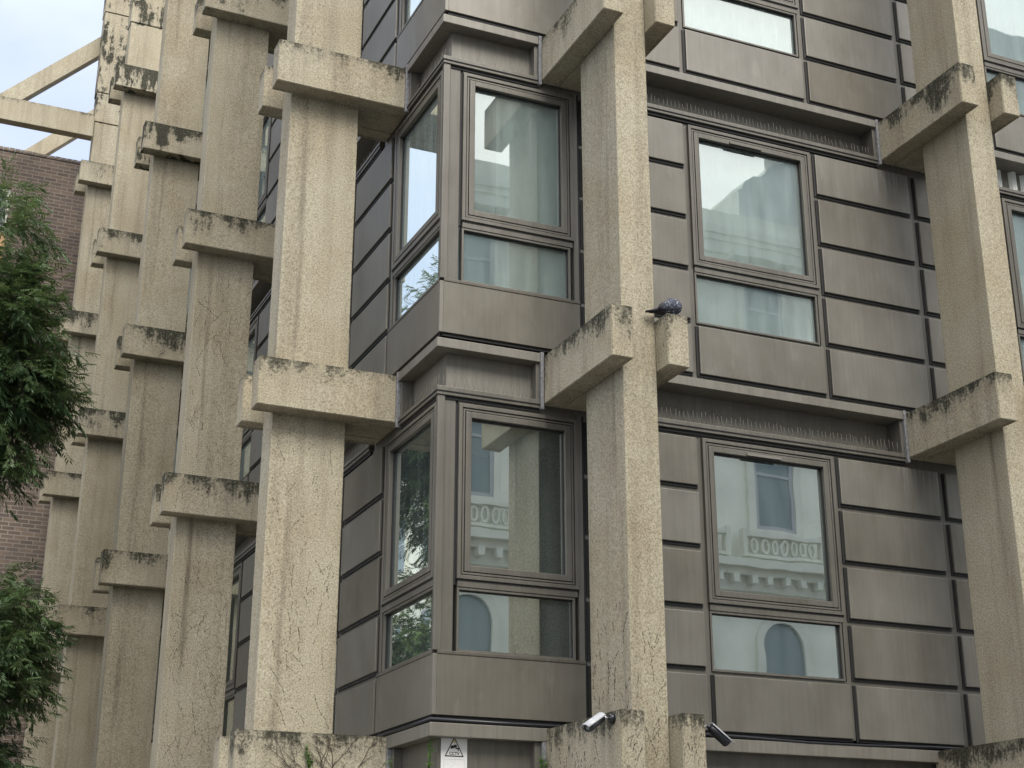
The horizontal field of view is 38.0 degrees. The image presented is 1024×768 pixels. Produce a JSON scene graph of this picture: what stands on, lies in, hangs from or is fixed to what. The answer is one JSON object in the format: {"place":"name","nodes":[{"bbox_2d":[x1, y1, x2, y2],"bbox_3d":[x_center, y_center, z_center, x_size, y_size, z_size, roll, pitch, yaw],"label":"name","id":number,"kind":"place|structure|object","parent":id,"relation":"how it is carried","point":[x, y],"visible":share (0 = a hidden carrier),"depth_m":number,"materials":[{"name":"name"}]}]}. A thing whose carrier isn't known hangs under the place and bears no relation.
{"place":"outdoors","nodes":[
{"label":"outdoors","id":0,"kind":"place"},
{"bbox_2d":[0,0,103,160],"label":"sky","id":1,"kind":"structure","parent":0,"point":[35,34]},
{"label":"pavement","id":2,"kind":"structure","parent":0,"visible":0},
{"bbox_2d":[0,146,84,767],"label":"brick building","id":3,"kind":"structure","parent":2,"relation":"on","point":[24,540],"depth_m":28.49,"materials":[{"name":"brick"}]},
{"bbox_2d":[0,189,10,231],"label":"window","id":4,"kind":"structure","parent":3,"relation":"in","point":[6,216],"depth_m":28.58,"materials":[{"name":"paint"}]},
{"bbox_2d":[0,152,99,767],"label":"ash tree","id":5,"kind":"object","parent":2,"relation":"on","point":[28,367],"visible":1,"depth_m":16.85,"materials":[{"name":"green plant"}]},
{"bbox_2d":[0,0,1023,767],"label":"office building","id":6,"kind":"structure","parent":2,"relation":"on","point":[360,460],"depth_m":12.94,"materials":[{"name":"beige concrete"}]},
{"bbox_2d":[149,628,161,767],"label":"window","id":7,"kind":"structure","parent":6,"relation":"in","point":[161,628],"depth_m":20.39,"materials":[{"name":"brown metal"}]},
{"bbox_2d":[167,422,178,554],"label":"window","id":8,"kind":"structure","parent":6,"relation":"in","point":[178,422],"depth_m":21.52,"materials":[{"name":"brown metal"}]},
{"bbox_2d":[185,269,191,331],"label":"window","id":9,"kind":"structure","parent":6,"relation":"in","point":[190,269],"depth_m":22.44,"materials":[{"name":"brown metal"}]},
{"bbox_2d":[202,62,208,131],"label":"window","id":10,"kind":"structure","parent":6,"relation":"in","point":[208,62],"depth_m":23.60,"materials":[{"name":"brown metal"}]},
{"bbox_2d":[222,562,243,736],"bbox_3d":[-3.271,3.128,16.982,0.084,1.950,1.315,9,-22,-23],"label":"window","id":11,"kind":"structure","parent":6,"relation":"in","point":[230,691],"depth_m":16.66,"materials":[{"name":"grey glass"}]},
{"bbox_2d":[239,316,258,480],"bbox_3d":[-3.268,0.312,18.017,0.084,1.950,1.315,9,-22,-23],"label":"window","id":12,"kind":"structure","parent":6,"relation":"in","point":[245,469],"depth_m":17.66,"materials":[{"name":"grey glass"}]},
{"bbox_2d":[257,116,272,221],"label":"window","id":13,"kind":"structure","parent":6,"relation":"in","point":[267,121],"depth_m":18.73,"materials":[{"name":"glass"}]},
{"bbox_2d":[304,745,313,767],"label":"weed","id":14,"kind":"object","parent":6,"relation":"attached to","point":[309,762],"visible":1,"depth_m":11.21,"materials":[{"name":"green plant"}]},
{"bbox_2d":[268,734,374,767],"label":"climbing plant","id":15,"kind":"object","parent":6,"relation":"attached to","point":[321,763],"visible":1,"depth_m":11.27,"materials":[{"name":"plant"}]},
{"bbox_2d":[334,479,344,694],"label":"window","id":16,"kind":"structure","parent":6,"relation":"in","point":[342,523],"depth_m":13.31,"materials":[{"name":"brown metal"}]},
{"bbox_2d":[348,187,356,368],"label":"window","id":17,"kind":"structure","parent":6,"relation":"in","point":[354,226],"depth_m":14.36,"materials":[{"name":"brown metal"}]},
{"bbox_2d":[361,0,364,57],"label":"window","id":18,"kind":"structure","parent":6,"relation":"in","point":[362,47],"depth_m":15.33,"materials":[{"name":"brown metal"}]},
{"bbox_2d":[380,402,435,671],"bbox_3d":[-0.800,1.240,11.840,0.084,1.950,1.163,9,-22,-23],"label":"window","id":19,"kind":"structure","parent":6,"relation":"in","point":[409,477],"depth_m":11.91,"materials":[{"name":"glass"}]},
{"bbox_2d":[402,0,420,27],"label":"window","id":20,"kind":"structure","parent":6,"relation":"in","point":[408,6],"depth_m":14.07,"materials":[{"name":"glass"}]},
{"bbox_2d":[391,70,442,323],"bbox_3d":[-0.798,-1.576,12.875,0.084,1.950,1.163,9,-22,-23],"label":"window","id":21,"kind":"structure","parent":6,"relation":"in","point":[417,162],"depth_m":12.96,"materials":[{"name":"glass"}]},
{"bbox_2d":[426,737,436,767],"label":"weed","id":22,"kind":"object","parent":6,"relation":"attached to","point":[429,753],"visible":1,"depth_m":10.75,"materials":[{"name":"green plant"}]},
{"bbox_2d":[441,738,466,767],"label":"warning sign","id":23,"kind":"object","parent":6,"relation":"attached to","point":[453,752],"visible":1,"depth_m":10.84,"materials":[{"name":"white plastic"}]},
{"bbox_2d":[453,403,579,659],"bbox_3d":[0.041,1.147,11.584,1.025,1.950,0.084,9,-22,-22],"label":"window","id":24,"kind":"structure","parent":6,"relation":"in","point":[516,589],"depth_m":11.58,"materials":[{"name":"grey glass"}]},
{"bbox_2d":[459,72,573,299],"bbox_3d":[0.043,-1.669,12.619,1.025,1.950,0.084,9,-22,-22],"label":"window","id":25,"kind":"structure","parent":6,"relation":"in","point":[560,238],"depth_m":12.60,"materials":[{"name":"brown metal"}]},
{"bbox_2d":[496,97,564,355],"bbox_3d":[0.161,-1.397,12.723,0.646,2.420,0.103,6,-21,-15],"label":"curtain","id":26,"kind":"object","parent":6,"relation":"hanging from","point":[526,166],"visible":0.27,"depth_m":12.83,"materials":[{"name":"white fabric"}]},
{"bbox_2d":[537,753,547,767],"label":"weed","id":27,"kind":"object","parent":6,"relation":"attached to","point":[541,761],"visible":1,"depth_m":10.96,"materials":[{"name":"green plant"}]},
{"bbox_2d":[580,712,615,731],"bbox_3d":[0.581,2.287,10.057,0.302,0.145,0.101,18,-27,-40],"label":"security camera","id":28,"kind":"object","parent":6,"relation":"attached to","point":[594,722],"visible":1,"depth_m":10.02,"materials":[{"name":"white plastic"}]},
{"bbox_2d":[645,298,681,314],"bbox_3d":[1.164,-0.580,11.418,0.294,0.185,0.129,5,-21,-13],"label":"pigeon","id":29,"kind":"object","parent":6,"relation":"on","point":[671,306],"visible":0.97,"depth_m":11.38,"materials":[{"name":"grey"}]},
{"bbox_2d":[377,717,960,749],"bbox_3d":[0.443,3.451,13.545,6.307,0.048,12.751,41,-45,-61],"label":"ledge","id":30,"kind":"object","parent":6,"relation":"on","point":[706,734],"visible":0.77,"depth_m":11.71,"materials":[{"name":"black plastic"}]},
{"bbox_2d":[705,723,734,746],"bbox_3d":[1.423,2.453,10.417,0.288,0.159,0.084,10,-22,-25],"label":"security camera","id":31,"kind":"object","parent":6,"relation":"attached to","point":[720,736],"visible":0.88,"depth_m":10.40,"materials":[{"name":"black plastic"}]},
{"bbox_2d":[684,0,791,53],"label":"curtain","id":32,"kind":"object","parent":6,"relation":"hanging from","point":[741,23],"depth_m":14.48,"materials":[{"name":"white fabric"}]},
{"bbox_2d":[681,0,797,57],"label":"window","id":33,"kind":"structure","parent":6,"relation":"in","point":[788,9],"depth_m":14.46,"materials":[{"name":"brown metal"}]},
{"bbox_2d":[686,125,819,345],"bbox_3d":[2.191,-1.347,13.490,1.315,1.950,0.096,9,-22,-22],"label":"window","id":34,"kind":"structure","parent":6,"relation":"in","point":[806,286],"depth_m":13.48,"materials":[{"name":"brown metal"}]},
{"bbox_2d":[696,143,813,341],"bbox_3d":[2.126,-1.091,13.548,1.400,2.420,0.062,9,-22,-22],"label":"curtain","id":35,"kind":"object","parent":6,"relation":"hanging from","point":[750,210],"visible":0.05,"depth_m":13.68,"materials":[{"name":"white fabric"}]},
{"bbox_2d":[700,438,845,681],"bbox_3d":[2.189,1.469,12.455,1.315,1.950,0.096,9,-22,-22],"label":"window","id":36,"kind":"structure","parent":6,"relation":"in","point":[775,595],"depth_m":12.46,"materials":[{"name":"glass"}]},
{"bbox_2d":[975,0,1023,116],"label":"window","id":37,"kind":"structure","parent":6,"relation":"in","point":[994,64],"depth_m":15.57,"materials":[{"name":"brown metal"}]},
{"bbox_2d":[985,0,1023,364],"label":"window","id":38,"kind":"structure","parent":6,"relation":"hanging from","point":[1005,20],"depth_m":15.95,"materials":[{"name":"glass"}]},
{"bbox_2d":[1000,198,1023,381],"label":"window","id":39,"kind":"structure","parent":6,"relation":"in","point":[1009,207],"depth_m":14.68,"materials":[{"name":"brown metal"}]}
]}

